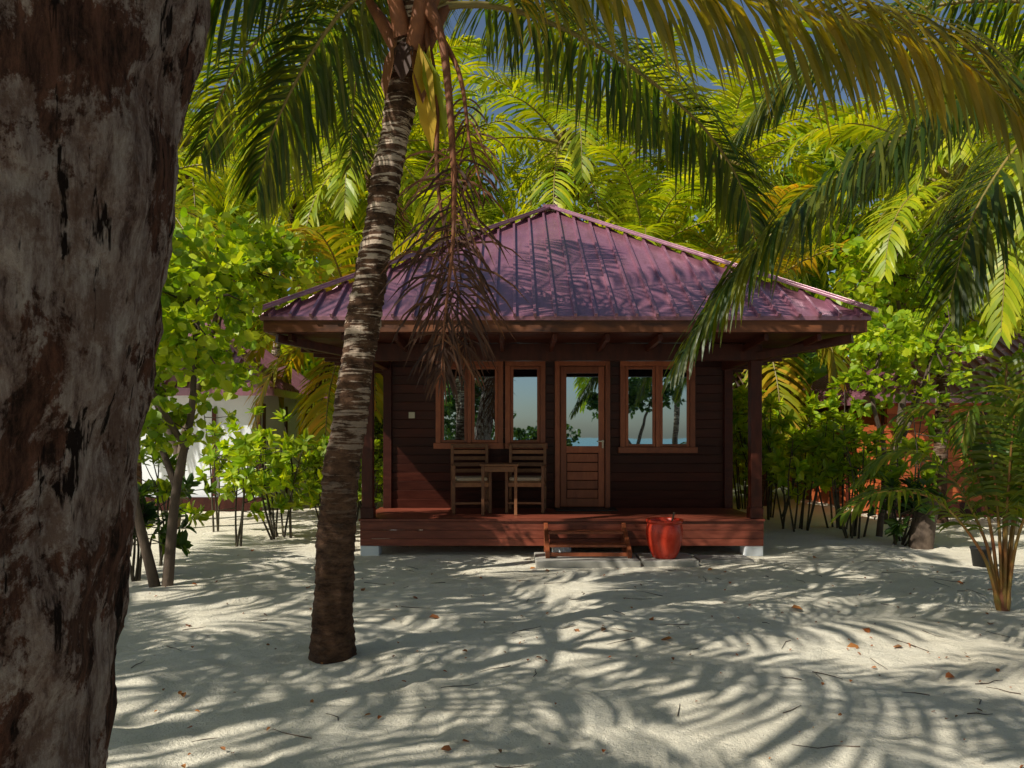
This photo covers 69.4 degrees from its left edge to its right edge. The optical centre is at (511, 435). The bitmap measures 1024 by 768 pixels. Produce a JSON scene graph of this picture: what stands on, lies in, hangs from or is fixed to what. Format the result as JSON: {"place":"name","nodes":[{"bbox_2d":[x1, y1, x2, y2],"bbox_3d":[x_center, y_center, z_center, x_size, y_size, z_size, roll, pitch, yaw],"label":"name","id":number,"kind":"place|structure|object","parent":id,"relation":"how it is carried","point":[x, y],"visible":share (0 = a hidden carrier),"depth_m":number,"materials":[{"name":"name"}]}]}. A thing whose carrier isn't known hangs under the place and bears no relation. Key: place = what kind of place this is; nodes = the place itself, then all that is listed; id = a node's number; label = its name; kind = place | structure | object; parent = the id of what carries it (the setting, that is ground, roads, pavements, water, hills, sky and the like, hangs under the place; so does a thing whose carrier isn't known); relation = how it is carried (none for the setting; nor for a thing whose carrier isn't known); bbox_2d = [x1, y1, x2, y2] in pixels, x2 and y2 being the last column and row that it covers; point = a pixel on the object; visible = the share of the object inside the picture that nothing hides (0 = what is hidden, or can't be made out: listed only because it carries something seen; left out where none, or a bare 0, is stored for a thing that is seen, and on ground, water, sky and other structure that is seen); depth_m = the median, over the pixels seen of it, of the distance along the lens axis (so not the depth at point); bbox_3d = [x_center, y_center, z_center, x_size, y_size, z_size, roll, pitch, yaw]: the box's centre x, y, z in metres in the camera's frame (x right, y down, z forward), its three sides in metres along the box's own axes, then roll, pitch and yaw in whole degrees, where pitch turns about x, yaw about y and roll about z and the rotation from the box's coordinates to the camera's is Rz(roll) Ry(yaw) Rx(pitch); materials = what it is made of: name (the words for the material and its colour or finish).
{"place":"outdoors","nodes":[
{"label":"outdoors","id":0,"kind":"place"},
{"bbox_2d":[106,481,1023,767],"bbox_3d":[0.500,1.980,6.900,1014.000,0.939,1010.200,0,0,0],"label":"ground","id":1,"kind":"structure","parent":0,"point":[238,679],"depth_m":5.12,"materials":[{"name":"beige sand"}]},
{"bbox_2d":[0,0,210,767],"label":"trunk","id":2,"kind":"object","parent":1,"relation":"on","point":[95,96],"visible":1,"depth_m":1.01,"materials":[{"name":"brown plant"}]},
{"bbox_2d":[130,473,200,581],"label":"beach shrub","id":3,"kind":"object","parent":1,"relation":"on","point":[150,515],"visible":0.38,"depth_m":8.09,"materials":[{"name":"green plant"}]},
{"bbox_2d":[137,446,217,565],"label":"beach shrub","id":4,"kind":"object","parent":1,"relation":"on","point":[161,489],"visible":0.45,"depth_m":8.87,"materials":[{"name":"green plant"}]},
{"bbox_2d":[135,230,271,587],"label":"sea hibiscus tree","id":5,"kind":"object","parent":1,"relation":"on","point":[184,313],"visible":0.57,"depth_m":7.46,"materials":[{"name":"green plant"}]},
{"bbox_2d":[137,148,291,495],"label":"coconut palm tree","id":6,"kind":"object","parent":1,"relation":"on","point":[178,207],"visible":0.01,"depth_m":13.45,"materials":[{"name":"green plant"}]},
{"bbox_2d":[194,390,259,531],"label":"beach shrub","id":7,"kind":"object","parent":1,"relation":"on","point":[217,431],"visible":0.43,"depth_m":11.80,"materials":[{"name":"green plant"}]},
{"bbox_2d":[141,316,329,510],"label":"white cottage","id":8,"kind":"structure","parent":1,"relation":"on","point":[288,393],"depth_m":15.20,"materials":[{"name":"paint"}]},
{"bbox_2d":[181,430,295,546],"bbox_3d":[-3.818,0.767,10.606,1.534,1.675,1.390,0,0,19],"label":"beach shrub","id":9,"kind":"object","parent":1,"relation":"on","point":[243,444],"visible":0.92,"depth_m":10.41,"materials":[{"name":"green plant"}]},
{"bbox_2d":[154,204,334,529],"bbox_3d":[-5.502,-1.203,12.084,5.353,5.730,2.736,0,0,0],"label":"sea almond tree","id":10,"kind":"object","parent":1,"relation":"on","point":[273,284],"visible":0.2,"depth_m":11.90,"materials":[{"name":"green plant"}]},
{"bbox_2d":[174,15,328,280],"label":"coconut palm tree","id":11,"kind":"object","parent":1,"relation":"on","point":[184,191],"visible":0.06,"depth_m":21.35,"materials":[{"name":"green plant"}]},
{"bbox_2d":[197,406,326,539],"bbox_3d":[-3.654,0.584,11.041,1.763,2.046,2.036,0,0,0],"label":"beach shrub","id":12,"kind":"object","parent":1,"relation":"on","point":[287,477],"visible":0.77,"depth_m":11.06,"materials":[{"name":"green plant"}]},
{"bbox_2d":[175,49,415,357],"bbox_3d":[-6.139,-4.203,21.524,6.655,11.975,7.465,0,0,-33],"label":"coconut palm tree","id":13,"kind":"object","parent":1,"relation":"on","point":[294,208],"visible":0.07,"depth_m":20.80,"materials":[{"name":"green plant"}]},
{"bbox_2d":[281,434,380,519],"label":"beach shrub","id":14,"kind":"object","parent":1,"relation":"on","point":[315,475],"visible":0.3,"depth_m":11.87,"materials":[{"name":"green plant"}]},
{"bbox_2d":[306,396,382,508],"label":"beach shrub","id":15,"kind":"object","parent":1,"relation":"on","point":[377,431],"visible":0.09,"depth_m":14.60,"materials":[{"name":"green plant"}]},
{"bbox_2d":[232,224,462,484],"bbox_3d":[-3.226,-1.180,15.259,5.712,5.889,6.046,0,0,0],"label":"coconut palm tree","id":16,"kind":"object","parent":1,"relation":"on","point":[313,420],"visible":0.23,"depth_m":14.08,"materials":[{"name":"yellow plant"}]},
{"bbox_2d":[318,428,382,519],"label":"beach shrub","id":17,"kind":"object","parent":1,"relation":"on","point":[378,469],"visible":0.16,"depth_m":13.25,"materials":[{"name":"green plant"}]},
{"bbox_2d":[221,36,516,300],"bbox_3d":[-3.743,-3.942,18.389,6.353,11.430,7.126,0,0,-41],"label":"coconut palm tree","id":18,"kind":"object","parent":1,"relation":"on","point":[340,205],"visible":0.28,"depth_m":17.82,"materials":[{"name":"green plant"}]},
{"bbox_2d":[259,32,519,283],"bbox_3d":[-3.823,-5.249,23.818,7.865,14.152,8.822,0,0,7],"label":"coconut palm tree","id":19,"kind":"object","parent":1,"relation":"on","point":[325,152],"visible":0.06,"depth_m":23.19,"materials":[{"name":"green plant"}]},
{"bbox_2d":[313,36,555,257],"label":"coconut palm tree","id":20,"kind":"object","parent":1,"relation":"on","point":[518,124],"visible":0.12,"depth_m":25.00,"materials":[{"name":"green plant"}]},
{"bbox_2d":[328,178,570,253],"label":"coconut palm tree","id":21,"kind":"object","parent":1,"relation":"on","point":[431,205],"visible":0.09,"depth_m":17.43,"materials":[{"name":"green plant"}]},
{"bbox_2d":[252,204,878,555],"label":"wooden cottage","id":22,"kind":"structure","parent":1,"relation":"on","point":[599,325],"depth_m":10.16,"materials":[{"name":"brown wood"}]},
{"bbox_2d":[451,444,491,512],"bbox_3d":[-0.582,0.598,10.436,0.544,0.952,0.612,0,0,-7],"label":"patio chair","id":23,"kind":"object","parent":22,"relation":"on","point":[458,481],"visible":0.91,"depth_m":10.65,"materials":[{"name":"brown wood"}]},
{"bbox_2d":[480,463,518,514],"bbox_3d":[-0.170,0.730,10.120,0.520,0.685,0.520,0,0,0],"label":"patio table","id":24,"kind":"object","parent":22,"relation":"on","point":[498,467],"visible":1,"depth_m":9.88,"materials":[{"name":"brown wood"}]},
{"bbox_2d":[505,444,545,512],"bbox_3d":[0.202,0.598,10.466,0.544,0.952,0.612,0,0,6],"label":"patio chair","id":25,"kind":"object","parent":22,"relation":"on","point":[527,481],"visible":0.91,"depth_m":10.67,"materials":[{"name":"brown wood"}]},
{"bbox_2d":[433,361,697,506],"bbox_3d":[0.785,-0.015,10.860,3.870,2.150,0.081,0,0,0],"label":"door and window frames","id":26,"kind":"structure","parent":22,"relation":"in","point":[575,498],"depth_m":10.86,"materials":[{"name":"brown wood"}]},
{"bbox_2d":[308,365,824,501],"bbox_3d":[0.137,0.085,19.864,37.750,4.154,9.527,0,0,0],"label":"hedge","id":27,"kind":"object","parent":1,"relation":"on","point":[800,371],"visible":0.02,"depth_m":17.02,"materials":[{"name":"green plant"}]},
{"bbox_2d":[421,1,717,231],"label":"coconut palm tree","id":28,"kind":"object","parent":1,"relation":"on","point":[564,149],"visible":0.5,"depth_m":19.35,"materials":[{"name":"green plant"}]},
{"bbox_2d":[131,550,1023,767],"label":"fallen leaves","id":29,"kind":"object","parent":1,"relation":"on","point":[448,748],"depth_m":5.39,"materials":[{"name":"brown plant"}]},
{"bbox_2d":[534,552,640,568],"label":"stone slab","id":30,"kind":"structure","parent":1,"relation":"on","point":[543,561],"depth_m":8.72,"materials":[{"name":"grey stone"}]},
{"bbox_2d":[544,523,631,557],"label":"wooden steps","id":31,"kind":"structure","parent":30,"relation":"on","point":[625,545],"depth_m":9.06,"materials":[{"name":"brown wood"}]},
{"bbox_2d":[179,0,1023,664],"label":"coconut palm tree","id":32,"kind":"object","parent":1,"relation":"on","point":[409,34],"visible":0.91,"depth_m":5.09,"materials":[{"name":"green plant"}]},
{"bbox_2d":[182,59,1023,385],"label":"background trees","id":33,"kind":"object","parent":1,"relation":"on","point":[810,363],"visible":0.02,"depth_m":30.83,"materials":[{"name":"green plant"}]},
{"bbox_2d":[502,25,749,250],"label":"coconut palm tree","id":34,"kind":"object","parent":1,"relation":"on","point":[519,161],"visible":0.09,"depth_m":24.22,"materials":[{"name":"green plant"}]},
{"bbox_2d":[635,553,698,566],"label":"stone slab","id":35,"kind":"structure","parent":1,"relation":"on","point":[680,559],"depth_m":8.77,"materials":[{"name":"grey stone"}]},
{"bbox_2d":[645,512,682,558],"bbox_3d":[1.850,1.206,8.980,0.456,0.559,0.456,0,0,0],"label":"clay water pot","id":36,"kind":"object","parent":35,"relation":"on","point":[664,536],"visible":1,"depth_m":8.82,"materials":[{"name":"red ceramic"}]},
{"bbox_2d":[564,142,794,265],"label":"coconut palm tree","id":37,"kind":"object","parent":1,"relation":"on","point":[657,224],"visible":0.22,"depth_m":16.54,"materials":[{"name":"green plant"}]},
{"bbox_2d":[589,40,857,382],"bbox_3d":[5.328,-3.680,18.781,6.050,10.886,6.786,0,0,16],"label":"coconut palm tree","id":38,"kind":"object","parent":1,"relation":"on","point":[809,171],"visible":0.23,"depth_m":17.78,"materials":[{"name":"green plant"}]},
{"bbox_2d":[693,555,753,563],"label":"stone slab","id":39,"kind":"structure","parent":1,"relation":"on","point":[739,559],"depth_m":9.04,"materials":[{"name":"grey stone"}]},
{"bbox_2d":[614,20,868,291],"bbox_3d":[7.016,-5.249,24.133,7.865,14.152,8.822,0,0,5],"label":"coconut palm tree","id":40,"kind":"object","parent":1,"relation":"on","point":[767,160],"visible":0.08,"depth_m":23.00,"materials":[{"name":"green plant"}]},
{"bbox_2d":[733,373,803,509],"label":"beach shrub","id":41,"kind":"object","parent":1,"relation":"on","point":[739,469],"visible":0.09,"depth_m":15.53,"materials":[{"name":"green plant"}]},
{"bbox_2d":[636,183,905,505],"bbox_3d":[5.318,-1.726,17.073,6.854,7.066,7.256,0,0,37],"label":"coconut palm tree","id":42,"kind":"object","parent":1,"relation":"on","point":[834,362],"visible":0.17,"depth_m":15.24,"materials":[{"name":"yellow plant"}]},
{"bbox_2d":[733,384,827,519],"bbox_3d":[4.739,0.316,13.606,2.013,2.584,1.753,0,0,0],"label":"beach shrub","id":43,"kind":"object","parent":1,"relation":"on","point":[779,420],"visible":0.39,"depth_m":13.45,"materials":[{"name":"green plant"}]},
{"bbox_2d":[733,406,860,531],"bbox_3d":[4.692,0.561,11.992,1.900,2.090,2.101,0,0,-19],"label":"beach shrub","id":44,"kind":"object","parent":1,"relation":"on","point":[798,463],"visible":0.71,"depth_m":11.99,"materials":[{"name":"green plant"}]},
{"bbox_2d":[799,366,874,528],"bbox_3d":[5.369,0.269,12.162,1.275,2.672,2.152,0,0,11],"label":"beach shrub","id":45,"kind":"object","parent":1,"relation":"on","point":[825,484],"visible":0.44,"depth_m":12.06,"materials":[{"name":"green plant"}]},
{"bbox_2d":[661,0,1023,396],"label":"coconut palm tree","id":46,"kind":"object","parent":1,"relation":"on","point":[872,166],"visible":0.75,"depth_m":5.63,"materials":[{"name":"green plant"}]},
{"bbox_2d":[804,413,893,538],"bbox_3d":[5.141,0.630,11.310,1.145,1.953,1.347,0,0,36],"label":"beach shrub","id":47,"kind":"object","parent":1,"relation":"on","point":[839,444],"visible":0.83,"depth_m":11.09,"materials":[{"name":"green plant"}]},
{"bbox_2d":[766,67,1023,522],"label":"coconut palm tree","id":48,"kind":"object","parent":1,"relation":"on","point":[907,219],"visible":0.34,"depth_m":13.09,"materials":[{"name":"green plant"}]},
{"bbox_2d":[797,98,1003,331],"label":"coconut palm tree","id":49,"kind":"object","parent":1,"relation":"on","point":[867,210],"visible":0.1,"depth_m":19.47,"materials":[{"name":"green plant"}]},
{"bbox_2d":[856,387,954,540],"bbox_3d":[5.838,0.443,10.828,1.283,2.320,1.044,0,0,0],"label":"beach shrub","id":50,"kind":"object","parent":1,"relation":"on","point":[893,471],"visible":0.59,"depth_m":10.78,"materials":[{"name":"green plant"}]},
{"bbox_2d":[789,316,1023,516],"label":"red plank cottage","id":51,"kind":"structure","parent":1,"relation":"on","point":[821,385],"depth_m":14.11,"materials":[{"name":"wood"}]},
{"bbox_2d":[862,475,950,545],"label":"beach shrub","id":52,"kind":"object","parent":1,"relation":"on","point":[896,528],"visible":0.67,"depth_m":10.20,"materials":[{"name":"green plant"}]},
{"bbox_2d":[809,224,1023,523],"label":"sea almond tree","id":53,"kind":"object","parent":1,"relation":"on","point":[894,293],"visible":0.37,"depth_m":12.77,"materials":[{"name":"green plant"}]},
{"bbox_2d":[838,291,999,536],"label":"sea hibiscus tree","id":54,"kind":"object","parent":1,"relation":"on","point":[879,352],"visible":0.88,"depth_m":11.25,"materials":[{"name":"green plant"}]},
{"bbox_2d":[908,494,940,549],"bbox_3d":[5.706,1.225,10.195,0.493,0.883,0.327,0,0,0],"label":"tree stump","id":55,"kind":"object","parent":1,"relation":"on","point":[922,530],"visible":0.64,"depth_m":10.08,"materials":[{"name":"brown plant"}]},
{"bbox_2d":[829,353,1023,610],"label":"young coconut palm","id":56,"kind":"object","parent":1,"relation":"on","point":[966,431],"visible":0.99,"depth_m":6.61,"materials":[{"name":"green plant"}]},
{"bbox_2d":[835,3,1023,308],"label":"coconut palm tree","id":57,"kind":"object","parent":1,"relation":"on","point":[976,25],"visible":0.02,"depth_m":18.82,"materials":[{"name":"green plant"}]},
{"bbox_2d":[880,21,1023,351],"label":"coconut palm tree","id":58,"kind":"object","parent":1,"relation":"on","point":[1013,283],"visible":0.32,"depth_m":10.92,"materials":[{"name":"green plant"}]},
{"bbox_2d":[969,546,991,566],"bbox_3d":[5.550,1.438,8.750,0.236,0.225,0.236,0,0,0],"label":"plant pot","id":59,"kind":"object","parent":1,"relation":"on","point":[977,559],"visible":0.73,"depth_m":8.69,"materials":[{"name":"black plastic"}]},
{"bbox_2d":[958,402,1022,534],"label":"beach shrub","id":60,"kind":"object","parent":1,"relation":"on","point":[1009,521],"visible":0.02,"depth_m":11.38,"materials":[{"name":"green plant"}]},
{"bbox_2d":[190,0,1023,360],"label":"sky","id":61,"kind":"structure","parent":0,"point":[641,30],"materials":[{"name":"blue"}]}
]}

